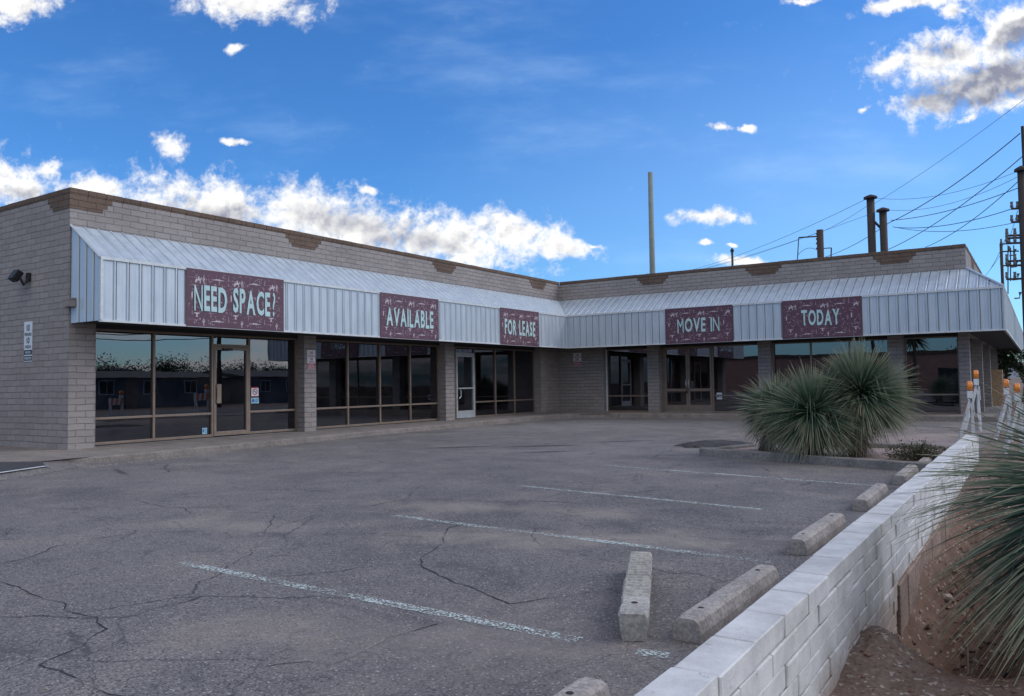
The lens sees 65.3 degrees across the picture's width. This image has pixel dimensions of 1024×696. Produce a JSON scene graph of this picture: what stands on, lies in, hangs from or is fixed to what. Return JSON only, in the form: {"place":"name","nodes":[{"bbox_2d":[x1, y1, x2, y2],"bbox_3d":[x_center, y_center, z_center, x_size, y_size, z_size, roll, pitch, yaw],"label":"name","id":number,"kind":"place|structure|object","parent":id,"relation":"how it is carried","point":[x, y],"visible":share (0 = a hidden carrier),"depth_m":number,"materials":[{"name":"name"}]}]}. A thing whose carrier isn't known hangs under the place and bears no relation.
{"place":"outdoors","nodes":[
{"label":"outdoors","id":0,"kind":"place"},
{"bbox_2d":[0,462,44,471],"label":"asphalt ramp","id":1,"kind":"structure","parent":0,"point":[7,466],"depth_m":14.01,"materials":[{"name":"grey asphalt"}]},
{"bbox_2d":[0,466,44,472],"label":"parking line","id":2,"kind":"object","parent":1,"relation":"on","point":[22,469],"visible":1,"depth_m":13.43,"materials":[{"name":"white paint"}]},
{"bbox_2d":[0,462,96,480],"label":"asphalt apron","id":3,"kind":"object","parent":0,"point":[51,467],"visible":1,"depth_m":13.75,"materials":[{"name":"grey asphalt"}]},
{"bbox_2d":[0,411,997,462],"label":"sidewalk","id":4,"kind":"structure","parent":0,"point":[116,453],"depth_m":20.72,"materials":[{"name":"grey concrete"}]},
{"bbox_2d":[0,187,1023,449],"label":"shopping plaza","id":5,"kind":"structure","parent":4,"relation":"on","point":[122,353],"depth_m":25.11,"materials":[{"name":"brick"}]},
{"bbox_2d":[7,269,30,285],"bbox_3d":[-11.324,-1.606,18.369,0.380,0.397,0.348,-3,-3,33],"label":"flood light","id":6,"kind":"object","parent":5,"relation":"attached to","point":[15,275],"visible":1,"depth_m":18.31,"materials":[{"name":"black metal"}]},
{"bbox_2d":[24,321,32,361],"bbox_3d":[-11.132,-0.148,18.390,0.370,0.920,0.012,-3,-3,33],"label":"notice sign","id":7,"kind":"object","parent":5,"relation":"attached to","point":[28,330],"visible":1,"depth_m":18.38,"materials":[{"name":"white metal"}]},
{"bbox_2d":[95,328,296,444],"bbox_3d":[-7.935,0.965,20.620,0.115,2.660,6.090,-3,-3,33],"label":"storefront window","id":8,"kind":"structure","parent":5,"relation":"in","point":[151,385],"depth_m":19.90,"materials":[{"name":"black glass"}]},
{"bbox_2d":[202,428,206,433],"bbox_3d":[-7.908,2.134,20.568,0.005,0.160,0.140,-3,-3,33],"label":"window sticker","id":9,"kind":"object","parent":5,"relation":"attached to","point":[204,430],"depth_m":20.56,"materials":[{"name":"blue paper"}]},
{"bbox_2d":[213,347,248,435],"bbox_3d":[-7.460,1.141,21.242,0.150,2.330,1.090,-3,-3,33],"label":"door","id":10,"kind":"structure","parent":5,"relation":"in","point":[231,364],"depth_m":21.27,"materials":[{"name":"black glass"}]},
{"bbox_2d":[186,268,283,331],"bbox_3d":[-6.747,-1.146,19.674,0.014,1.355,2.860,-3,-3,33],"label":"banner","id":11,"kind":"object","parent":5,"relation":"attached to","point":[215,299],"visible":1,"depth_m":19.57,"materials":[{"name":"fabric"}]},
{"bbox_2d":[251,387,258,396],"bbox_3d":[-7.051,1.206,21.928,0.006,0.270,0.240,-3,-3,33],"label":"window sticker","id":12,"kind":"object","parent":5,"relation":"attached to","point":[254,391],"depth_m":21.93,"materials":[{"name":"white paper"}]},
{"bbox_2d":[251,398,258,403],"bbox_3d":[-7.048,1.441,21.918,0.005,0.160,0.260,-3,-3,33],"label":"window sticker","id":13,"kind":"object","parent":5,"relation":"attached to","point":[254,400],"depth_m":21.91,"materials":[{"name":"blue paper"}]},
{"bbox_2d":[307,350,314,368],"bbox_3d":[-5.826,0.334,23.200,0.012,0.550,0.300,-3,-3,33],"label":"notice sign","id":14,"kind":"object","parent":5,"relation":"attached to","point":[310,359],"visible":1,"depth_m":23.19,"materials":[{"name":"white metal"}]},
{"bbox_2d":[316,339,439,428],"bbox_3d":[-4.329,1.155,26.073,0.115,2.660,6.090,-3,-3,33],"label":"storefront window","id":15,"kind":"structure","parent":5,"relation":"in","point":[358,383],"depth_m":25.88,"materials":[{"name":"black glass"}]},
{"bbox_2d":[380,292,438,340],"bbox_3d":[-3.179,-0.958,25.069,0.014,1.355,2.800,-3,-3,33],"label":"banner","id":16,"kind":"object","parent":5,"relation":"attached to","point":[407,317],"visible":1,"depth_m":24.99,"materials":[{"name":"fabric"}]},
{"bbox_2d":[456,354,474,417],"bbox_3d":[-1.730,1.427,29.880,0.180,2.360,1.130,-3,-3,33],"label":"door","id":17,"kind":"structure","parent":5,"relation":"in","point":[465,372],"depth_m":29.92,"materials":[{"name":"silver metal"}]},
{"bbox_2d":[454,346,534,418],"bbox_3d":[-0.717,1.346,31.534,0.115,2.660,5.970,-3,-3,33],"label":"storefront window","id":18,"kind":"structure","parent":5,"relation":"in","point":[504,378],"depth_m":32.02,"materials":[{"name":"black glass"}]},
{"bbox_2d":[500,307,538,345],"bbox_3d":[0.316,-0.774,30.355,0.014,1.355,2.720,-3,-3,33],"label":"banner","id":19,"kind":"object","parent":5,"relation":"attached to","point":[519,327],"visible":1,"depth_m":30.28,"materials":[{"name":"fabric"}]},
{"bbox_2d":[573,353,580,365],"bbox_3d":[2.839,0.492,34.796,0.400,0.550,0.012,-3,-3,33],"label":"notice sign","id":20,"kind":"object","parent":5,"relation":"attached to","point":[576,359],"visible":1,"depth_m":34.80,"materials":[{"name":"grey metal"}]},
{"bbox_2d":[607,348,647,410],"bbox_3d":[4.942,1.364,33.809,2.030,2.660,0.115,-3,-3,33],"label":"storefront window","id":21,"kind":"structure","parent":5,"relation":"in","point":[627,374],"depth_m":33.83,"materials":[{"name":"black glass"}]},
{"bbox_2d":[648,172,654,272],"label":"mast","id":22,"kind":"object","parent":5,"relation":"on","point":[651,227],"visible":0.4,"depth_m":62.53,"materials":[{"name":"metal"}]},
{"bbox_2d":[664,347,688,411],"bbox_3d":[6.688,1.273,32.578,0.985,2.620,0.187,-3,-3,33],"label":"door","id":23,"kind":"structure","parent":5,"relation":"in","point":[675,358],"depth_m":32.62,"materials":[{"name":"black glass"}]},
{"bbox_2d":[665,305,732,343],"bbox_3d":[7.044,-0.878,30.231,2.660,1.355,0.014,-3,-3,33],"label":"banner","id":24,"kind":"object","parent":5,"relation":"attached to","point":[700,324],"visible":1,"depth_m":30.20,"materials":[{"name":"fabric"}]},
{"bbox_2d":[687,346,712,411],"bbox_3d":[7.522,1.236,32.028,0.995,2.620,0.187,-3,-3,33],"label":"door","id":25,"kind":"structure","parent":5,"relation":"in","point":[699,358],"depth_m":32.06,"materials":[{"name":"black glass"}]},
{"bbox_2d":[661,344,758,411],"bbox_3d":[7.894,1.213,31.862,4.050,2.700,0.115,-3,-3,33],"label":"storefront window","id":26,"kind":"structure","parent":5,"relation":"in","point":[734,367],"depth_m":31.37,"materials":[{"name":"black glass"}]},
{"bbox_2d":[730,248,733,265],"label":"vent pipe","id":27,"kind":"object","parent":5,"relation":"on","point":[732,260],"visible":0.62,"depth_m":46.77,"materials":[{"name":"metal"}]},
{"bbox_2d":[797,229,831,258],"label":"utility pole","id":28,"kind":"object","parent":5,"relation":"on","point":[820,248],"visible":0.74,"depth_m":47.81,"materials":[{"name":"wood"}]},
{"bbox_2d":[709,233,815,267],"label":"overhead wire","id":29,"kind":"object","parent":28,"relation":"attached to","point":[764,251],"visible":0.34,"depth_m":55.27,"materials":[{"name":"metal"}]},
{"bbox_2d":[782,296,862,338],"bbox_3d":[10.747,-1.042,27.788,2.660,1.355,0.014,-3,-3,33],"label":"banner","id":30,"kind":"object","parent":5,"relation":"on","point":[827,317],"visible":1,"depth_m":27.76,"materials":[{"name":"fabric"}]},
{"bbox_2d":[772,339,888,393],"bbox_3d":[11.673,1.067,29.368,4.070,2.660,0.115,-3,-3,33],"label":"storefront window","id":31,"kind":"structure","parent":5,"relation":"in","point":[786,354],"depth_m":29.72,"materials":[{"name":"black glass"}]},
{"bbox_2d":[863,194,876,252],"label":"chimney pipe","id":32,"kind":"object","parent":5,"relation":"on","point":[870,202],"visible":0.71,"depth_m":46.25,"materials":[{"name":"metal"}]},
{"bbox_2d":[696,199,865,268],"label":"overhead wire","id":33,"kind":"object","parent":32,"relation":"attached to","point":[790,234],"visible":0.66,"depth_m":55.12,"materials":[{"name":"metal"}]},
{"bbox_2d":[874,100,1022,203],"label":"overhead wire","id":34,"kind":"object","parent":32,"relation":"attached to","point":[954,150],"visible":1,"depth_m":39.67,"materials":[{"name":"metal"}]},
{"bbox_2d":[876,207,889,251],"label":"steel pole","id":35,"kind":"object","parent":5,"relation":"on","point":[882,211],"visible":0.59,"depth_m":45.89,"materials":[{"name":"metal"}]},
{"bbox_2d":[703,215,866,268],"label":"overhead wire","id":36,"kind":"object","parent":35,"relation":"attached to","point":[786,243],"visible":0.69,"depth_m":59.04,"materials":[{"name":"metal"}]},
{"bbox_2d":[904,336,960,413],"bbox_3d":[14.476,0.943,27.519,1.670,2.660,0.115,-3,-3,33],"label":"storefront window","id":37,"kind":"structure","parent":5,"relation":"in","point":[936,359],"depth_m":27.48,"materials":[{"name":"black glass"}]},
{"bbox_2d":[0,397,1021,695],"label":"parking lot","id":38,"kind":"structure","parent":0,"point":[212,641],"depth_m":6.74,"materials":[{"name":"grey asphalt"}]},
{"bbox_2d":[182,562,582,641],"bbox_3d":[-1.173,1.678,5.462,3.747,0.001,0.100,-3,-3,34],"label":"parking line","id":39,"kind":"object","parent":38,"relation":"on","point":[387,604],"visible":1,"depth_m":5.10,"materials":[{"name":"grey paint"}]},
{"bbox_2d":[1,467,786,695],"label":"asphalt cracks","id":40,"kind":"object","parent":38,"relation":"on","point":[274,576],"visible":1,"depth_m":5.30,"materials":[{"name":"black asphalt"}]},
{"bbox_2d":[18,420,894,689],"bbox_3d":[0.415,2.123,16.125,14.928,0.019,24.484,-3,-3,33],"label":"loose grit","id":41,"kind":"object","parent":38,"relation":"on","point":[648,661],"visible":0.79,"depth_m":12.34,"materials":[{"name":"gravel"}]},
{"bbox_2d":[553,677,609,695],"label":"wheel stop","id":42,"kind":"object","parent":38,"relation":"on","point":[585,686],"visible":1,"depth_m":3.39,"materials":[{"name":"concrete"}]},
{"bbox_2d":[395,515,769,562],"bbox_3d":[0.349,1.746,7.478,4.186,0.001,0.100,-3,-3,37],"label":"parking line","id":43,"kind":"object","parent":38,"relation":"on","point":[419,518],"visible":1,"depth_m":7.16,"materials":[{"name":"grey paint"}]},
{"bbox_2d":[618,551,651,640],"bbox_3d":[0.814,1.559,5.172,0.178,0.161,1.620,-1,-3,11],"label":"wheel stop","id":44,"kind":"object","parent":38,"relation":"on","point":[633,613],"visible":1,"depth_m":4.66,"materials":[{"name":"concrete"}]},
{"bbox_2d":[523,485,760,509],"bbox_3d":[1.422,1.839,9.930,3.517,0.001,0.100,-3,-3,42],"label":"parking line","id":45,"kind":"object","parent":38,"relation":"on","point":[645,498],"visible":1,"depth_m":9.70,"materials":[{"name":"grey paint"}]},
{"bbox_2d":[635,649,669,657],"bbox_3d":[0.733,1.593,4.168,0.169,0.001,0.100,-2,-3,23],"label":"parking line","id":46,"kind":"object","parent":38,"relation":"on","point":[646,652],"visible":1,"depth_m":4.17,"materials":[{"name":"grey paint"}]},
{"bbox_2d":[674,440,752,447],"bbox_3d":[4.488,2.117,17.757,1.524,0.048,2.107,-3,-3,33],"label":"asphalt patch","id":47,"kind":"object","parent":38,"relation":"on","point":[707,443],"visible":0.95,"depth_m":17.51,"materials":[{"name":"grey asphalt"}]},
{"bbox_2d":[673,564,778,643],"bbox_3d":[1.370,1.554,4.977,0.184,0.134,1.500,-3,-3,34],"label":"wheel stop","id":48,"kind":"object","parent":38,"relation":"on","point":[704,620],"visible":0.94,"depth_m":4.69,"materials":[{"name":"concrete"}]},
{"bbox_2d":[710,444,754,448],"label":"planter kerb","id":49,"kind":"structure","parent":38,"relation":"on","point":[736,446],"depth_m":15.84,"materials":[{"name":"concrete"}]},
{"bbox_2d":[605,465,872,485],"bbox_3d":[3.201,1.910,12.107,4.485,0.001,0.100,-3,-4,44],"label":"parking line","id":50,"kind":"object","parent":38,"relation":"on","point":[747,475],"visible":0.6,"depth_m":11.89,"materials":[{"name":"grey paint"}]},
{"bbox_2d":[699,447,928,471],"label":"planter kerb","id":51,"kind":"structure","parent":38,"relation":"on","point":[829,460],"depth_m":13.39,"materials":[{"name":"concrete"}]},
{"bbox_2d":[787,513,845,555],"bbox_3d":[2.724,1.629,7.102,0.184,0.134,1.500,-3,-3,34],"label":"wheel stop","id":52,"kind":"object","parent":38,"relation":"on","point":[812,538],"visible":1,"depth_m":6.81,"materials":[{"name":"concrete"}]},
{"bbox_2d":[737,447,943,461],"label":"planter soil","id":53,"kind":"structure","parent":38,"relation":"on","point":[882,457],"depth_m":14.45,"materials":[{"name":"brown soil"}]},
{"bbox_2d":[730,369,802,451],"bbox_3d":[5.054,1.344,15.228,1.800,1.939,1.870,-3,-3,33],"label":"yucca","id":54,"kind":"object","parent":53,"relation":"on","point":[752,411],"visible":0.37,"depth_m":15.14,"materials":[{"name":"green plant"}]},
{"bbox_2d":[749,356,878,464],"bbox_3d":[5.259,1.251,13.983,2.270,2.236,2.215,-3,-3,33],"label":"yucca","id":55,"kind":"object","parent":53,"relation":"on","point":[808,428],"visible":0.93,"depth_m":13.68,"materials":[{"name":"green plant"}]},
{"bbox_2d":[804,332,931,457],"bbox_3d":[6.179,1.043,14.023,2.301,2.734,2.194,-3,-3,33],"label":"yucca","id":56,"kind":"object","parent":53,"relation":"on","point":[880,409],"visible":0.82,"depth_m":13.61,"materials":[{"name":"green plant"}]},
{"bbox_2d":[881,438,948,460],"bbox_3d":[6.644,1.675,13.131,1.222,0.433,0.950,-1,-3,5],"label":"shrub","id":57,"kind":"object","parent":53,"relation":"on","point":[913,454],"visible":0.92,"depth_m":13.02,"materials":[{"name":"green plant"}]},
{"bbox_2d":[853,483,888,510],"bbox_3d":[4.138,1.702,9.198,0.184,0.134,1.500,-2,-3,32],"label":"wheel stop","id":58,"kind":"object","parent":38,"relation":"on","point":[870,498],"visible":0.97,"depth_m":8.85,"materials":[{"name":"concrete"}]},
{"bbox_2d":[892,465,918,484],"bbox_3d":[5.552,1.773,11.259,0.184,0.134,1.500,-2,-3,33],"label":"wheel stop","id":59,"kind":"object","parent":38,"relation":"on","point":[898,479],"visible":0.78,"depth_m":10.76,"materials":[{"name":"concrete"}]},
{"bbox_2d":[867,443,947,448],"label":"planter kerb","id":60,"kind":"structure","parent":38,"relation":"on","point":[898,446],"depth_m":15.49,"materials":[{"name":"concrete"}]},
{"bbox_2d":[917,454,932,462],"bbox_3d":[6.746,1.832,12.986,0.184,0.134,1.500,-2,-3,33],"label":"wheel stop","id":61,"kind":"object","parent":38,"relation":"on","point":[926,459],"visible":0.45,"depth_m":12.59,"materials":[{"name":"concrete"}]},
{"bbox_2d":[957,381,974,440],"bbox_3d":[8.979,1.328,15.851,0.332,1.333,0.642,-2,-3,27],"label":"barricade","id":62,"kind":"object","parent":38,"relation":"on","point":[969,403],"visible":0.83,"depth_m":15.60,"materials":[{"name":"white plastic"}]},
{"bbox_2d":[965,370,981,430],"bbox_3d":[12.224,1.389,21.261,0.400,1.605,0.773,-2,-3,27],"label":"barricade","id":63,"kind":"object","parent":38,"relation":"on","point":[976,391],"visible":0.91,"depth_m":20.96,"materials":[{"name":"white plastic"}]},
{"bbox_2d":[991,370,1003,404],"bbox_3d":[23.938,1.964,39.514,0.600,1.770,0.400,-3,-3,33],"label":"plywood box","id":64,"kind":"object","parent":38,"relation":"on","point":[996,378],"visible":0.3,"depth_m":39.32,"materials":[{"name":"brown wood"}]},
{"bbox_2d":[999,239,1021,394],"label":"utility pole","id":65,"kind":"object","parent":38,"relation":"on","point":[1002,265],"visible":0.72,"depth_m":47.59,"materials":[{"name":"brown wood"}]},
{"bbox_2d":[0,0,1023,361],"label":"sky","id":66,"kind":"structure","parent":0,"point":[522,137],"materials":[{"name":"blue"}]},
{"bbox_2d":[830,432,1023,695],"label":"dirt verge","id":67,"kind":"structure","parent":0,"point":[880,679],"depth_m":5.72,"materials":[{"name":"red soil"}]},
{"bbox_2d":[634,434,978,695],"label":"block wall","id":68,"kind":"structure","parent":67,"relation":"on","point":[795,632],"depth_m":4.01,"materials":[{"name":"brick"}]},
{"bbox_2d":[850,476,1023,695],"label":"soil clods","id":69,"kind":"object","parent":67,"relation":"on","point":[929,627],"visible":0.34,"depth_m":5.87,"materials":[{"name":"brown soil"}]},
{"bbox_2d":[942,594,952,601],"bbox_3d":[3.621,2.076,6.652,0.100,0.061,0.092,-3,-3,33],"label":"stone","id":70,"kind":"object","parent":67,"relation":"on","point":[947,597],"visible":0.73,"depth_m":6.62,"materials":[{"name":"beige stone"}]},
{"bbox_2d":[881,352,1023,685],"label":"yucca","id":71,"kind":"object","parent":67,"relation":"on","point":[1007,560],"visible":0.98,"depth_m":4.62,"materials":[{"name":"green plant"}]},
{"bbox_2d":[963,643,969,675],"bbox_3d":[3.097,2.258,5.541,0.080,0.200,0.817,-3,-3,42],"label":"dry twig","id":72,"kind":"object","parent":67,"relation":"on","point":[967,673],"visible":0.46,"depth_m":5.68,"materials":[{"name":"wood"}]},
{"bbox_2d":[993,379,1013,441],"bbox_3d":[10.759,1.365,17.551,0.339,1.360,0.655,-2,-3,27],"label":"barricade","id":73,"kind":"object","parent":67,"relation":"on","point":[1003,405],"visible":0.77,"depth_m":17.64,"materials":[{"name":"white plastic"}]},
{"bbox_2d":[1002,648,1023,678],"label":"irrigation hose","id":74,"kind":"object","parent":67,"relation":"on","point":[1004,674],"visible":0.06,"depth_m":5.33,"materials":[{"name":"black plastic"}]},
{"bbox_2d":[1003,383,1023,453],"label":"barricade","id":75,"kind":"object","parent":67,"relation":"on","point":[1017,385],"visible":0.68,"depth_m":14.64,"materials":[{"name":"white plastic"}]},
{"bbox_2d":[1000,400,1023,431],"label":"pavement","id":76,"kind":"structure","parent":0,"point":[1006,423],"depth_m":22.81,"materials":[{"name":"concrete"}]},
{"bbox_2d":[997,349,1023,401],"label":"tree","id":77,"kind":"object","parent":76,"relation":"on","point":[1010,362],"visible":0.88,"depth_m":43.80,"materials":[{"name":"green plant"}]},
{"bbox_2d":[1005,126,1023,340],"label":"utility pole","id":78,"kind":"object","parent":76,"relation":"on","point":[1019,170],"visible":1,"depth_m":33.86,"materials":[{"name":"metal"}]},
{"bbox_2d":[879,172,1014,198],"bbox_3d":[21.356,-8.139,40.135,0.018,1.708,12.400,-1,-3,-3],"label":"overhead wire","id":79,"kind":"object","parent":78,"relation":"attached to","point":[956,191],"visible":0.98,"depth_m":38.31,"materials":[{"name":"metal"}]},
{"bbox_2d":[894,209,1010,227],"bbox_3d":[21.607,-6.418,39.910,0.033,1.508,11.609,-1,-3,3],"label":"overhead wire","id":80,"kind":"object","parent":78,"relation":"attached to","point":[960,222],"visible":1,"depth_m":38.16,"materials":[{"name":"metal"}]},
{"bbox_2d":[896,223,1011,231],"bbox_3d":[21.666,-6.156,39.861,0.025,2.129,11.781,-1,-3,2],"label":"overhead wire","id":81,"kind":"object","parent":78,"relation":"attached to","point":[953,231],"visible":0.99,"depth_m":39.47,"materials":[{"name":"metal"}]},
{"bbox_2d":[891,188,1017,220],"bbox_3d":[21.638,-7.068,39.912,0.033,1.071,11.854,-1,-3,1],"label":"overhead wire","id":82,"kind":"object","parent":78,"relation":"attached to","point":[959,207],"visible":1,"depth_m":38.47,"materials":[{"name":"metal"}]},
{"bbox_2d":[889,133,1020,222],"bbox_3d":[21.633,-8.159,39.950,0.040,1.458,11.984,-1,-3,0],"label":"overhead wire","id":83,"kind":"object","parent":78,"relation":"attached to","point":[959,180],"visible":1,"depth_m":38.52,"materials":[{"name":"metal"}]},
{"bbox_2d":[888,157,1021,249],"bbox_3d":[22.828,-7.186,42.724,0.036,1.277,17.861,-1,-3,7],"label":"overhead wire","id":84,"kind":"object","parent":78,"relation":"attached to","point":[963,203],"visible":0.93,"depth_m":39.24,"materials":[{"name":"metal"}]},
{"bbox_2d":[893,177,1016,210],"bbox_3d":[21.667,-7.606,39.911,0.018,1.198,12.028,-1,-3,0],"label":"overhead wire","id":85,"kind":"object","parent":78,"relation":"attached to","point":[953,202],"visible":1,"depth_m":39.23,"materials":[{"name":"metal"}]},
{"bbox_2d":[926,182,1017,246],"bbox_3d":[23.277,-6.513,41.206,0.033,0.546,14.875,-1,-3,14],"label":"overhead wire","id":86,"kind":"object","parent":78,"relation":"attached to","point":[975,217],"visible":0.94,"depth_m":39.05,"materials":[{"name":"metal"}]},
{"bbox_2d":[1008,362,1023,377],"bbox_3d":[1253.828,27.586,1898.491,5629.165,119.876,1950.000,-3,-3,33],"label":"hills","id":87,"kind":"structure","parent":0,"point":[1016,375],"depth_m":2243.54,"materials":[{"name":"grey"}]},
{"bbox_2d":[1009,378,1023,396],"bbox_3d":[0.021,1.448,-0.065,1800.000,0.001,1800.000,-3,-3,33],"label":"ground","id":88,"kind":"structure","parent":0,"point":[1012,381],"depth_m":138.26,"materials":[{"name":"grey concrete"}]}
]}

